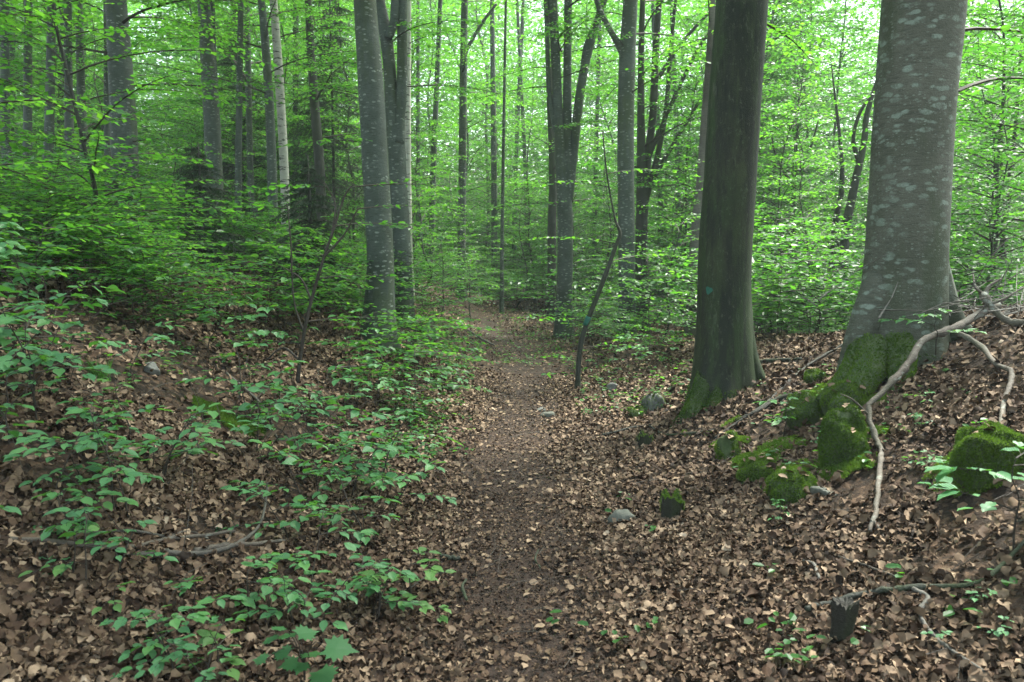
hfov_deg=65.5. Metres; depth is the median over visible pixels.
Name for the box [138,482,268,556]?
fallen branch
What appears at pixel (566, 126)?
beech tree
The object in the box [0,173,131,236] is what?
beech bush
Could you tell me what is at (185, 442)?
beech sapling
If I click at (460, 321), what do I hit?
beech sapling
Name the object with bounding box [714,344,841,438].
fallen branch
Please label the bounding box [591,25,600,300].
beech tree
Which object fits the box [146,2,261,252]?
beech tree
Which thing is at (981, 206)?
young beech
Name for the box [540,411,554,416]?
stone
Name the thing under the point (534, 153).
young beech
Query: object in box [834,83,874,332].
beech tree
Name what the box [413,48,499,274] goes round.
beech tree
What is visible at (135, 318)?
beech sapling
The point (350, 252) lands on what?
beech bush
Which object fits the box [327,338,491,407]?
beech bush
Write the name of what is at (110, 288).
beech sapling
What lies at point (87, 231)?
beech bush
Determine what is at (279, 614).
beech sapling
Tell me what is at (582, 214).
beech tree
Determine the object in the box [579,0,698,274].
beech tree
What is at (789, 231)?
young beech
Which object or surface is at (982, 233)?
young beech
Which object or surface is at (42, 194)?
beech bush
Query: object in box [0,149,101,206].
beech bush
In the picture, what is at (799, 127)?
beech tree
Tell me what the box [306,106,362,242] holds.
young beech
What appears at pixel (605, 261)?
young beech
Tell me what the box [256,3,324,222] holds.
beech tree
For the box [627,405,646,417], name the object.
stone
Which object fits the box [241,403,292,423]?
beech sapling
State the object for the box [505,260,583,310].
beech bush
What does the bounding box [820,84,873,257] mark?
beech tree
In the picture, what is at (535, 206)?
young beech
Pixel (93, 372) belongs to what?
grass tuft
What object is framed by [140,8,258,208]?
beech tree
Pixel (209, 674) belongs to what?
beech sapling
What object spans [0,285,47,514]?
beech sapling
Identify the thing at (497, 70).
beech tree
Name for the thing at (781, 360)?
fallen branch
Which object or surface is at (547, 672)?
path
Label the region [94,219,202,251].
beech bush
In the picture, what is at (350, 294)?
beech bush
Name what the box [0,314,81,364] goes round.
beech sapling
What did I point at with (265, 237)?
beech bush
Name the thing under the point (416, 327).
beech sapling
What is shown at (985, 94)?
beech tree
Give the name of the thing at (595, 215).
young beech
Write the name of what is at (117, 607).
beech sapling
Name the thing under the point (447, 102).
beech tree
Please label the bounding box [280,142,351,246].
young beech
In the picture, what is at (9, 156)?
beech bush
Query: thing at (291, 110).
young beech
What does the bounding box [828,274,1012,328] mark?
beech bush
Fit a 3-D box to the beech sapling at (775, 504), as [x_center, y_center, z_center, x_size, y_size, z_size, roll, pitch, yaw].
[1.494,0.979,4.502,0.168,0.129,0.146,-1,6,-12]
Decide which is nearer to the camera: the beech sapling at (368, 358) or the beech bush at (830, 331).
the beech sapling at (368, 358)
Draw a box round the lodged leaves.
[625,367,1023,487]
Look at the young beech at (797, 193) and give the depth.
13.49 m
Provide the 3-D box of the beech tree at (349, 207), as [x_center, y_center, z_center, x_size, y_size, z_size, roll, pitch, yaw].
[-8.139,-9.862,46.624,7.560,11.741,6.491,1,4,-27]
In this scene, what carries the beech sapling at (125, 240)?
on the ground at (862, 483)
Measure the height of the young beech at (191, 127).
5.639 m
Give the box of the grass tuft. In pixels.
[85,358,113,378]
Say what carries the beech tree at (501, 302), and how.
on the ground at (862, 483)
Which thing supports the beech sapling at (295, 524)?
on the ground at (862, 483)
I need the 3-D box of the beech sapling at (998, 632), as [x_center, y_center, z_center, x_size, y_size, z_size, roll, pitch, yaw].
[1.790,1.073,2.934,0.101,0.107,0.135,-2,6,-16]
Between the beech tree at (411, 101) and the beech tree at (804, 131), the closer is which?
the beech tree at (804, 131)
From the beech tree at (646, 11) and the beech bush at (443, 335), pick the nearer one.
the beech bush at (443, 335)
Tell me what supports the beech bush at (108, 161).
on the ground at (862, 483)
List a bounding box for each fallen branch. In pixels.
[0,530,235,549]
[84,529,164,536]
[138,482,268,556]
[193,539,287,550]
[225,372,278,439]
[335,365,410,370]
[440,554,460,560]
[456,319,493,345]
[461,578,467,600]
[534,549,540,567]
[601,425,712,435]
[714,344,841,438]
[735,389,804,420]
[760,357,801,363]
[802,559,820,579]
[804,539,1023,611]
[837,556,897,578]
[840,302,1001,537]
[911,586,985,671]
[954,329,1014,422]
[972,274,1023,326]
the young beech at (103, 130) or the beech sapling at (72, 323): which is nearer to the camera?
the beech sapling at (72, 323)
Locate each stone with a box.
[144,361,160,375]
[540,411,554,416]
[606,382,619,390]
[607,509,635,524]
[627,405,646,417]
[640,392,666,413]
[809,486,837,498]
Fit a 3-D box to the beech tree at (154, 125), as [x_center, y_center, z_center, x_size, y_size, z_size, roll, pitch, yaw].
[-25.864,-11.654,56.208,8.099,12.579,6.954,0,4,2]
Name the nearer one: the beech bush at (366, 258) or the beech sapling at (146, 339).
the beech sapling at (146, 339)
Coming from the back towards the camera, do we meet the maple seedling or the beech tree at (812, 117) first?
the beech tree at (812, 117)
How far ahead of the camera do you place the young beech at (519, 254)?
24.68 m
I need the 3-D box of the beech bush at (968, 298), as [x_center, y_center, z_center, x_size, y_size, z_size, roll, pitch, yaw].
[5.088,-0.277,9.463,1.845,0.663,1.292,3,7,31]
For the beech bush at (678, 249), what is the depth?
13.99 m
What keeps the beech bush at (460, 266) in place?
on the ground at (862, 483)
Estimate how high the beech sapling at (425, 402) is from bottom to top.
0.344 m
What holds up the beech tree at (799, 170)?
on the ground at (862, 483)
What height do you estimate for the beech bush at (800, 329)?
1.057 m
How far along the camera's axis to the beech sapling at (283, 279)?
8.47 m
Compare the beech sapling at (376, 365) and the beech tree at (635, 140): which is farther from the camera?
the beech tree at (635, 140)
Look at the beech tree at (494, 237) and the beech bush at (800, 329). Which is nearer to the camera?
the beech bush at (800, 329)
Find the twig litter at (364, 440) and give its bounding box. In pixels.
[0,218,1023,681]
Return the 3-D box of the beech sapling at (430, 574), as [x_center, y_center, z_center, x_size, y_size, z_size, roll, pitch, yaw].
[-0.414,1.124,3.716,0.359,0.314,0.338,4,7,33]
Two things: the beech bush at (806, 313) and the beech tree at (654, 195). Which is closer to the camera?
the beech bush at (806, 313)
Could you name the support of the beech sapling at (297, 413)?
on the ground at (862, 483)
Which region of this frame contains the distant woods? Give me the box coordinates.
[16,0,1023,324]
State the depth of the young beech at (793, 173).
17.83 m
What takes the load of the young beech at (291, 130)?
on the ground at (862, 483)
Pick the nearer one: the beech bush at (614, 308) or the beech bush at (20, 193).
the beech bush at (20, 193)
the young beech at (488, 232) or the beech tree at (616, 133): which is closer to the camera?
the young beech at (488, 232)
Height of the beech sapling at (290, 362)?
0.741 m
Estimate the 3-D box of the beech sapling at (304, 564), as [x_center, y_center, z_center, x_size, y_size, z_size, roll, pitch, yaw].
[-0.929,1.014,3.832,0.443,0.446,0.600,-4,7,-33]
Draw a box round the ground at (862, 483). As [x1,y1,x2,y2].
[0,167,1023,681]
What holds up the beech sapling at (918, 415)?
on the ground at (862, 483)
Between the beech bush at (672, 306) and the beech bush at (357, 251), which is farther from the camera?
the beech bush at (672, 306)
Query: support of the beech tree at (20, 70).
on the ground at (862, 483)
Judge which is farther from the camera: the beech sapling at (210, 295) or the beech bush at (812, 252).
the beech bush at (812, 252)
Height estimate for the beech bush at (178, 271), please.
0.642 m
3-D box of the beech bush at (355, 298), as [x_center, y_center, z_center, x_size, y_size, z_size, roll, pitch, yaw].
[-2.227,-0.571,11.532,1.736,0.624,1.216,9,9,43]
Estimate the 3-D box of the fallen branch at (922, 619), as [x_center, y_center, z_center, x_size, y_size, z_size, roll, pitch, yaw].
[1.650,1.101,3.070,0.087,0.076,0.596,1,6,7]
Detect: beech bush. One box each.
[0,102,84,188]
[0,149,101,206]
[0,151,162,258]
[0,158,117,226]
[0,162,88,224]
[0,170,51,230]
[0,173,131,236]
[0,175,76,223]
[0,176,161,266]
[0,181,51,219]
[0,185,70,225]
[0,195,113,270]
[0,207,135,313]
[0,214,179,285]
[0,215,150,292]
[0,248,77,266]
[1,169,89,214]
[1,191,216,310]
[2,155,102,212]
[6,155,99,217]
[7,189,193,298]
[9,179,122,220]
[11,167,242,245]
[11,175,254,287]
[16,131,195,212]
[19,230,121,260]
[22,177,220,251]
[33,197,249,321]
[46,162,184,224]
[60,221,191,312]
[62,234,271,343]
[69,216,203,261]
[74,258,150,294]
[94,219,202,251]
[95,208,212,253]
[96,201,186,235]
[97,246,224,305]
[106,221,183,246]
[116,199,207,229]
[121,249,217,287]
[140,294,242,335]
[141,212,221,247]
[148,279,261,313]
[173,190,274,240]
[176,201,284,265]
[183,235,375,339]
[194,211,287,269]
[197,195,265,263]
[205,189,298,275]
[209,212,314,255]
[220,224,276,253]
[221,210,406,308]
[221,238,293,266]
[226,196,326,251]
[234,259,372,337]
[240,216,305,256]
[252,226,407,300]
[265,228,365,275]
[265,279,367,321]
[290,244,422,293]
[304,240,366,266]
[307,260,432,322]
[315,233,422,283]
[317,327,448,382]
[320,277,365,309]
[321,281,363,319]
[322,289,364,320]
[327,253,366,283]
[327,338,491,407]
[339,310,471,369]
[346,267,448,292]
[347,234,432,276]
[347,295,424,316]
[351,249,496,330]
[356,314,498,376]
[385,317,474,361]
[396,306,480,340]
[412,205,490,256]
[413,220,456,260]
[413,231,474,283]
[413,250,469,283]
[413,280,448,300]
[414,246,496,290]
[414,259,449,279]
[414,301,440,324]
[434,251,516,293]
[439,250,514,288]
[439,253,496,277]
[445,280,488,303]
[465,272,544,300]
[466,250,537,281]
[466,252,504,277]
[468,253,525,282]
[470,278,513,294]
[473,281,526,300]
[477,267,521,293]
[484,262,545,301]
[484,275,546,297]
[503,244,659,318]
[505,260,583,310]
[533,260,613,293]
[533,290,645,340]
[534,272,585,294]
[545,301,647,347]
[549,291,646,328]
[565,309,616,336]
[570,248,696,346]
[570,313,632,341]
[582,290,657,317]
[586,318,639,339]
[607,268,665,297]
[616,324,692,349]
[624,307,684,326]
[625,245,854,316]
[638,228,818,300]
[639,246,789,310]
[645,295,686,321]
[649,272,687,308]
[650,300,685,326]
[663,202,864,334]
[671,249,830,325]
[677,219,863,332]
[751,237,861,328]
[751,258,860,331]
[751,271,858,328]
[751,280,854,334]
[753,296,833,334]
[753,303,825,330]
[753,303,831,331]
[754,270,850,324]
[754,325,807,333]
[755,300,842,333]
[756,293,834,331]
[759,283,843,331]
[782,320,844,334]
[789,271,860,310]
[792,298,850,330]
[804,261,981,309]
[806,325,847,333]
[808,297,856,331]
[810,198,1023,301]
[816,299,852,316]
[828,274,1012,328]
[838,243,1023,309]
[951,262,1023,307]
[955,266,1023,309]
[959,294,993,310]
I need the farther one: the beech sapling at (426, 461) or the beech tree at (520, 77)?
the beech tree at (520, 77)
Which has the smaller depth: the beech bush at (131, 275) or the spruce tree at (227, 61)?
the beech bush at (131, 275)
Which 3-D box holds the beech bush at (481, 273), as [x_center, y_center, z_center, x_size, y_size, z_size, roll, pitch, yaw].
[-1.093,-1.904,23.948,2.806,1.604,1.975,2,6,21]
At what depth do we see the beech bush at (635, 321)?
13.92 m
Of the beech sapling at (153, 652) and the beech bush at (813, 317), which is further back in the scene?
the beech bush at (813, 317)
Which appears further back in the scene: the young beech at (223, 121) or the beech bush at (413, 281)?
the young beech at (223, 121)
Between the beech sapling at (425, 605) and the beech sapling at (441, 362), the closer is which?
the beech sapling at (425, 605)
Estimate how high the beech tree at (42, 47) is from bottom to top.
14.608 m
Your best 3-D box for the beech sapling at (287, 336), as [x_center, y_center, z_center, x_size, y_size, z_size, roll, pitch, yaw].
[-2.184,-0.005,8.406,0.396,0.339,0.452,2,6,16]
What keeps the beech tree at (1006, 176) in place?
on the ground at (862, 483)
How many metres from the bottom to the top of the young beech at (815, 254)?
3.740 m
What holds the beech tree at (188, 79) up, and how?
on the ground at (862, 483)
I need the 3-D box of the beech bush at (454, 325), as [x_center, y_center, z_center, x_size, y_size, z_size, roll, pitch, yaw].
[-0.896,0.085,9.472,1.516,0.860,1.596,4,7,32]
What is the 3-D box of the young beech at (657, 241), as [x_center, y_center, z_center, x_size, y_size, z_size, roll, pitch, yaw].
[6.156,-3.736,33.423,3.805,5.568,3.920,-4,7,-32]
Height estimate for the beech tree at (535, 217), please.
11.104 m
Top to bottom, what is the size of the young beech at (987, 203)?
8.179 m
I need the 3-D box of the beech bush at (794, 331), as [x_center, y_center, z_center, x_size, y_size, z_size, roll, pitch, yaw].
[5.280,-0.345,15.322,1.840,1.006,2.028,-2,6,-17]
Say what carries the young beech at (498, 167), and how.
on the ground at (862, 483)
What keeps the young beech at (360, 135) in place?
on the ground at (862, 483)
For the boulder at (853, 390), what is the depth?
5.66 m
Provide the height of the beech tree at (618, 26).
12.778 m
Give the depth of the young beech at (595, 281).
18.96 m
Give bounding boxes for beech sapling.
[0,221,62,292]
[0,240,72,312]
[0,263,48,301]
[0,284,126,361]
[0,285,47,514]
[0,290,88,411]
[0,305,117,419]
[0,309,52,366]
[0,313,39,352]
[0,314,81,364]
[0,366,55,444]
[2,432,107,487]
[3,416,141,489]
[8,212,132,307]
[8,400,172,512]
[11,300,117,379]
[18,525,109,577]
[19,331,90,366]
[20,375,119,428]
[31,478,101,533]
[39,506,126,591]
[40,487,121,540]
[45,398,139,462]
[60,431,163,514]
[66,489,138,538]
[71,225,160,280]
[77,520,178,572]
[80,223,173,289]
[92,581,135,617]
[96,321,191,377]
[96,378,140,434]
[99,609,214,678]
[104,263,173,301]
[107,255,206,319]
[111,426,199,472]
[114,403,245,475]
[118,604,209,662]
[122,605,206,659]
[124,406,234,476]
[125,245,183,290]
[127,289,165,330]
[134,634,227,681]
[136,277,186,312]
[163,575,246,612]
[164,277,240,320]
[171,413,220,455]
[173,253,256,308]
[176,330,307,417]
[176,611,244,680]
[178,262,269,320]
[180,293,265,351]
[196,629,245,680]
[197,560,286,609]
[200,178,466,382]
[213,253,317,325]
[214,479,321,538]
[215,382,285,431]
[217,553,302,601]
[223,304,287,342]
[229,439,344,510]
[230,382,322,450]
[230,388,295,424]
[232,367,306,417]
[232,570,331,625]
[235,576,303,622]
[238,402,335,472]
[241,398,339,459]
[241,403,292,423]
[259,495,374,590]
[273,406,342,452]
[273,457,399,543]
[277,324,317,346]
[277,383,324,407]
[278,582,347,631]
[282,364,369,423]
[283,407,350,449]
[293,504,352,536]
[295,438,384,489]
[298,460,355,503]
[307,308,389,368]
[308,542,401,619]
[316,417,379,454]
[316,442,381,476]
[321,388,389,427]
[322,336,352,358]
[325,427,420,496]
[330,431,428,489]
[331,446,383,465]
[335,564,407,609]
[339,359,415,410]
[340,405,463,495]
[340,454,390,489]
[344,377,377,400]
[345,367,390,396]
[347,357,388,382]
[348,504,399,544]
[350,559,417,611]
[352,346,385,368]
[354,327,387,344]
[355,579,418,621]
[356,571,412,615]
[361,570,434,624]
[365,416,425,441]
[367,460,456,508]
[375,547,455,593]
[385,373,434,412]
[387,369,442,408]
[391,360,420,380]
[392,314,433,348]
[395,400,432,428]
[402,320,435,343]
[407,436,444,466]
[417,334,452,364]
[425,362,463,384]
[432,368,467,385]
[437,604,451,623]
[440,320,480,362]
[442,357,465,376]
[583,349,602,365]
[603,334,652,370]
[615,317,641,340]
[625,310,659,333]
[625,335,664,362]
[641,327,667,347]
[648,338,683,367]
[658,322,691,341]
[753,397,797,436]
[768,502,793,519]
[771,499,795,511]
[879,308,986,354]
[902,391,934,407]
[907,412,934,428]
[908,449,941,464]
[916,441,1023,550]
[920,630,951,638]
[964,578,991,601]
[966,590,996,602]
[977,616,1013,636]
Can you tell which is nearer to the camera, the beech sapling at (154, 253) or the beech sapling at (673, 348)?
the beech sapling at (154, 253)
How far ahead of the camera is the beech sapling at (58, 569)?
3.25 m
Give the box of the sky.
[15,0,1023,191]
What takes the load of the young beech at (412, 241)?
on the ground at (862, 483)
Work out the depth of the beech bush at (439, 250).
24.96 m
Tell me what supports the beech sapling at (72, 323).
on the ground at (862, 483)
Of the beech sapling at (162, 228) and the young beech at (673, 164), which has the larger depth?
the young beech at (673, 164)
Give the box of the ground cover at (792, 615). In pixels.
[84,277,1017,662]
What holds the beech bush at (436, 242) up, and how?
on the ground at (862, 483)
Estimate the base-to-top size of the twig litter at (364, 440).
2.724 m
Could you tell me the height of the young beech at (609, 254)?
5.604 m
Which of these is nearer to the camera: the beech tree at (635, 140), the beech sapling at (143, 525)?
the beech sapling at (143, 525)
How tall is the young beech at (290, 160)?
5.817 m
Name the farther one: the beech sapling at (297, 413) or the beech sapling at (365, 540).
the beech sapling at (297, 413)
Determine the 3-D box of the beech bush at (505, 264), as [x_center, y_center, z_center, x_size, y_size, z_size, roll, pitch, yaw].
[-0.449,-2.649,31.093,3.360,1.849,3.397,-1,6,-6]
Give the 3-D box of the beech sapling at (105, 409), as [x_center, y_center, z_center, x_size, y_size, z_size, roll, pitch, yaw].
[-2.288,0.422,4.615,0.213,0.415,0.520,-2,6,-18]
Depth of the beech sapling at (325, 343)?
8.80 m
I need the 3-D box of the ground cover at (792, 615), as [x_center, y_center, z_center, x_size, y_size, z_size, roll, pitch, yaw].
[-0.925,-0.681,15.364,7.938,1.589,25.029,0,6,0]
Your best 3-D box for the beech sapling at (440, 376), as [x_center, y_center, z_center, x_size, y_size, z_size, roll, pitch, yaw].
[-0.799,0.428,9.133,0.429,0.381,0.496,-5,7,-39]
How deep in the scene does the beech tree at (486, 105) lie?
40.67 m
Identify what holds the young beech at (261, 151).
on the ground at (862, 483)
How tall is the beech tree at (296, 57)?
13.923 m
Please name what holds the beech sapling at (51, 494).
on the ground at (862, 483)
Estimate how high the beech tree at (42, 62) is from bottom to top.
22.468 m
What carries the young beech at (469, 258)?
on the ground at (862, 483)
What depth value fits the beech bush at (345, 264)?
12.98 m
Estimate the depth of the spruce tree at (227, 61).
24.34 m
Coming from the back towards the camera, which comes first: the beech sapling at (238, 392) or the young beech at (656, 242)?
the young beech at (656, 242)
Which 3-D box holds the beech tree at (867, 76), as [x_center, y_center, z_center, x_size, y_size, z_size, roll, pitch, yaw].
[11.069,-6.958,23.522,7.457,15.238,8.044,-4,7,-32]
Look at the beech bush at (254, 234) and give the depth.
16.13 m
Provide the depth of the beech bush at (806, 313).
17.18 m
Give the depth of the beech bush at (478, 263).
28.70 m
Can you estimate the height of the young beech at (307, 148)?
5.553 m
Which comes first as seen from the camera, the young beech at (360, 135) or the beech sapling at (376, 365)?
the beech sapling at (376, 365)
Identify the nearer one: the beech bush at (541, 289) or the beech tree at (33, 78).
the beech bush at (541, 289)
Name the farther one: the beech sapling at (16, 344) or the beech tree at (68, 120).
the beech tree at (68, 120)
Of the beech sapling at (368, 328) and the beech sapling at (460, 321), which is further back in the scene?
the beech sapling at (460, 321)
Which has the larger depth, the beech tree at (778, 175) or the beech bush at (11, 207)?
the beech tree at (778, 175)
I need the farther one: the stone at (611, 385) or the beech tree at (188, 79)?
the beech tree at (188, 79)
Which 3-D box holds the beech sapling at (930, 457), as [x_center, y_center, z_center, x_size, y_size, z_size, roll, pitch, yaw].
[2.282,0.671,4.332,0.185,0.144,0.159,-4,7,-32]
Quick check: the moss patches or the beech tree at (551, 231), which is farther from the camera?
the beech tree at (551, 231)
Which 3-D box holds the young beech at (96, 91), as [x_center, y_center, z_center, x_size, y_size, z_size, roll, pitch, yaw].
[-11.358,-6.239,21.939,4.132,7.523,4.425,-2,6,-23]
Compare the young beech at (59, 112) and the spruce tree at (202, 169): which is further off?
the young beech at (59, 112)
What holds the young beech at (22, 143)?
on the ground at (862, 483)
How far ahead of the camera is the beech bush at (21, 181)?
7.32 m
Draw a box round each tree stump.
[636,429,653,449]
[658,489,684,523]
[830,596,859,644]
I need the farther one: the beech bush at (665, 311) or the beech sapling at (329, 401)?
the beech bush at (665, 311)
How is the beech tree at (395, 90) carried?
on the ground at (862, 483)
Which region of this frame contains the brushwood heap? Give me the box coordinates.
[789,235,1023,321]
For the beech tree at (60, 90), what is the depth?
27.19 m
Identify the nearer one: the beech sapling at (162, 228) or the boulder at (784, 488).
the boulder at (784, 488)
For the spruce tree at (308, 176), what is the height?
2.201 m
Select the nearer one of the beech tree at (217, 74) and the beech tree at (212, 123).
the beech tree at (212, 123)
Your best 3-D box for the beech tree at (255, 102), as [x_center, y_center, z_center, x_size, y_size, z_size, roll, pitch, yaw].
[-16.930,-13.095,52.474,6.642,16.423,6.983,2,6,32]
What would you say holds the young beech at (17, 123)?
on the ground at (862, 483)
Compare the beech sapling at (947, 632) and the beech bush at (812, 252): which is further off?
the beech bush at (812, 252)
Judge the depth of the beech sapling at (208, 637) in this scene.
2.96 m
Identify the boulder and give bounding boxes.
[714,429,741,459]
[736,451,778,483]
[765,464,817,510]
[782,389,823,431]
[803,368,826,385]
[817,404,869,469]
[819,379,865,415]
[948,419,1023,494]
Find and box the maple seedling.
[253,624,358,681]
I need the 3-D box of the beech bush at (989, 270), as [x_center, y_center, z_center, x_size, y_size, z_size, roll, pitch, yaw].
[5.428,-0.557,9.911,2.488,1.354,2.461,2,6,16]
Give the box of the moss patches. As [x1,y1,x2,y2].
[184,380,1023,497]
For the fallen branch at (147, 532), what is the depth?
3.76 m
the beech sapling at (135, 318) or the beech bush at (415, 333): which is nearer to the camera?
the beech sapling at (135, 318)
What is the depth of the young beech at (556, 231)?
30.57 m
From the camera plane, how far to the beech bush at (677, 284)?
12.90 m
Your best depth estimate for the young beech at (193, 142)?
35.96 m
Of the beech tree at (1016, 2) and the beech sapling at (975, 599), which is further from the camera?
the beech tree at (1016, 2)
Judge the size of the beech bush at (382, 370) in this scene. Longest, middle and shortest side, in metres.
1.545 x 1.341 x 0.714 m
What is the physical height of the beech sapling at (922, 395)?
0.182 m
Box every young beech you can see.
[0,0,157,180]
[0,0,182,198]
[0,0,277,268]
[0,8,59,158]
[0,91,42,189]
[1,108,42,231]
[9,0,152,181]
[10,1,103,187]
[16,77,103,174]
[34,0,189,200]
[35,0,173,206]
[36,95,103,191]
[75,75,151,215]
[77,119,176,198]
[84,28,185,213]
[137,91,243,238]
[142,0,305,213]
[149,109,227,248]
[154,76,266,208]
[155,57,228,208]
[168,104,264,220]
[172,74,230,217]
[172,108,260,216]
[194,0,360,221]
[201,110,292,238]
[225,78,311,239]
[230,0,419,213]
[233,97,289,251]
[242,0,452,253]
[251,165,299,234]
[257,69,312,215]
[266,89,351,239]
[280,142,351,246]
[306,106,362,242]
[307,56,365,247]
[311,94,364,258]
[312,29,445,229]
[324,1,499,289]
[353,193,438,268]
[362,101,501,295]
[411,88,481,255]
[411,184,494,318]
[426,194,519,317]
[439,55,548,261]
[457,180,523,289]
[466,47,595,302]
[475,161,576,307]
[487,158,556,293]
[499,92,597,267]
[500,122,588,298]
[506,149,598,285]
[513,160,597,281]
[514,108,617,311]
[523,223,580,300]
[541,138,663,322]
[546,151,655,300]
[556,144,614,289]
[574,128,653,286]
[574,226,651,328]
[575,148,680,295]
[575,223,617,293]
[586,154,703,342]
[589,134,691,300]
[598,13,788,317]
[600,15,772,284]
[609,1,854,272]
[615,69,699,277]
[628,58,814,297]
[634,109,699,312]
[648,196,681,294]
[668,195,788,302]
[675,21,856,333]
[752,95,869,331]
[752,136,803,298]
[752,179,823,333]
[752,204,788,329]
[753,31,868,301]
[775,203,855,332]
[794,148,867,328]
[811,31,1023,300]
[825,0,1023,307]
[829,0,1023,269]
[857,0,1023,305]
[949,22,1023,307]
[950,26,1023,300]
[950,114,1023,298]
[951,123,1023,303]
[951,175,1015,299]
[969,180,1023,292]
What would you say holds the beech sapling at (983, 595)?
on the ground at (862, 483)
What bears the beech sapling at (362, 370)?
on the ground at (862, 483)
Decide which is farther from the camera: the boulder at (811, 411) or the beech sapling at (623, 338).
the beech sapling at (623, 338)
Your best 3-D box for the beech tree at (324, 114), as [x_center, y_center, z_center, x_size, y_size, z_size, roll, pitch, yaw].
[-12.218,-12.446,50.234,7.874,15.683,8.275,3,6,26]
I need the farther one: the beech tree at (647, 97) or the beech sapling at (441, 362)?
the beech tree at (647, 97)
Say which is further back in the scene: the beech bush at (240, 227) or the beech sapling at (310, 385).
the beech bush at (240, 227)
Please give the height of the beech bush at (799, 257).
1.754 m
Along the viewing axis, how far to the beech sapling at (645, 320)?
12.97 m
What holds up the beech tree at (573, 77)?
on the ground at (862, 483)
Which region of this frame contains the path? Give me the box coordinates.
[440,311,600,681]
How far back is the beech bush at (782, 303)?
10.68 m
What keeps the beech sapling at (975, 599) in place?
on the ground at (862, 483)
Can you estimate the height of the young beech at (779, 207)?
6.732 m
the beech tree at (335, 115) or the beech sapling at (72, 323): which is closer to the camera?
the beech sapling at (72, 323)
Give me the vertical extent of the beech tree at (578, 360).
3.259 m
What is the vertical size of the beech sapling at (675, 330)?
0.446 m
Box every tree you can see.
[0,0,13,194]
[0,0,290,253]
[9,0,150,157]
[9,0,156,234]
[9,0,193,184]
[14,1,191,194]
[14,5,97,155]
[14,6,57,159]
[15,1,45,158]
[15,8,56,155]
[16,0,201,185]
[20,1,245,190]
[32,0,179,185]
[42,1,55,230]
[56,7,65,240]
[75,1,91,187]
[79,0,422,270]
[88,51,173,205]
[92,0,292,208]
[93,57,174,196]
[134,4,196,213]
[135,0,380,197]
[137,86,170,245]
[138,6,259,218]
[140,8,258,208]
[140,23,194,224]
[144,3,270,199]
[146,0,353,251]
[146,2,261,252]
[146,4,285,193]
[153,142,264,268]
[155,0,393,268]
[158,62,190,242]
[173,0,246,263]
[185,1,330,211]
[194,1,292,233]
[218,0,535,331]
[220,0,470,264]
[222,0,417,256]
[227,0,423,197]
[230,17,292,251]
[234,0,243,264]
[251,155,365,307]
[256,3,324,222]
[257,13,340,228]
[276,0,442,351]
[277,0,365,237]
[287,0,480,201]
[289,6,362,235]
[293,0,299,239]
[326,0,490,302]
[333,3,338,238]
[339,0,442,221]
[342,82,420,247]
[353,10,430,215]
[356,0,547,286]
[358,0,523,232]
[411,0,544,299]
[412,0,591,280]
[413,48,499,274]
[415,71,498,274]
[416,0,420,271]
[427,0,442,283]
[436,2,582,251]
[437,0,548,283]
[447,0,689,320]
[469,0,675,337]
[479,128,547,273]
[490,0,498,292]
[490,0,790,333]
[498,121,556,261]
[499,1,506,314]
[499,133,598,291]
[505,0,637,300]
[510,0,698,306]
[511,1,524,291]
[512,130,686,389]
[516,0,529,290]
[517,24,634,283]
[537,135,605,269]
[548,0,710,338]
[575,0,706,314]
[576,23,669,275]
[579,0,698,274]
[590,54,667,264]
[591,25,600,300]
[614,2,808,292]
[634,0,868,281]
[634,0,876,333]
[634,111,673,306]
[639,0,811,337]
[644,0,877,332]
[649,0,828,287]
[651,1,664,318]
[651,26,705,254]
[653,0,1023,411]
[670,0,681,317]
[670,0,835,426]
[701,0,878,331]
[753,0,880,292]
[756,0,880,331]
[757,81,818,325]
[762,9,821,328]
[763,25,847,329]
[764,1,856,260]
[765,0,1023,299]
[765,17,856,325]
[768,8,831,272]
[771,120,818,332]
[798,82,858,327]
[798,171,868,302]
[805,99,872,320]
[820,0,1023,299]
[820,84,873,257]
[825,56,844,333]
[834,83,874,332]
[839,106,872,277]
[847,40,977,273]
[855,102,978,276]
[856,0,1023,280]
[864,0,1023,281]
[950,0,1023,303]
[951,0,1023,276]
[953,51,1023,265]
[954,0,1023,261]
[957,90,1023,261]
[960,27,1023,263]
[998,10,1023,298]
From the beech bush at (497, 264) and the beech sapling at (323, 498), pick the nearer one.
the beech sapling at (323, 498)
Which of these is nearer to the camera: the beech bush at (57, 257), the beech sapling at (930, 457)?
the beech sapling at (930, 457)
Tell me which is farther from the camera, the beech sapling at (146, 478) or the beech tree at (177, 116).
the beech tree at (177, 116)
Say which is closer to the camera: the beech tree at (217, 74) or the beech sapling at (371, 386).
the beech sapling at (371, 386)
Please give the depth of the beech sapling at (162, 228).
8.30 m
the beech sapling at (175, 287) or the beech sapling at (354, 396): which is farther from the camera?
the beech sapling at (175, 287)
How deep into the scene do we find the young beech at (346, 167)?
27.45 m
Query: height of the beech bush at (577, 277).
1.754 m
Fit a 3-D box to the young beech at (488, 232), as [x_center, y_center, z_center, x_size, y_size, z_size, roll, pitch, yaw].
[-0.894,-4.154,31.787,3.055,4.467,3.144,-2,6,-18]
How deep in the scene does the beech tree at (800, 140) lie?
39.45 m
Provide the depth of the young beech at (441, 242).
15.98 m
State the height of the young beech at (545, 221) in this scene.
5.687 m

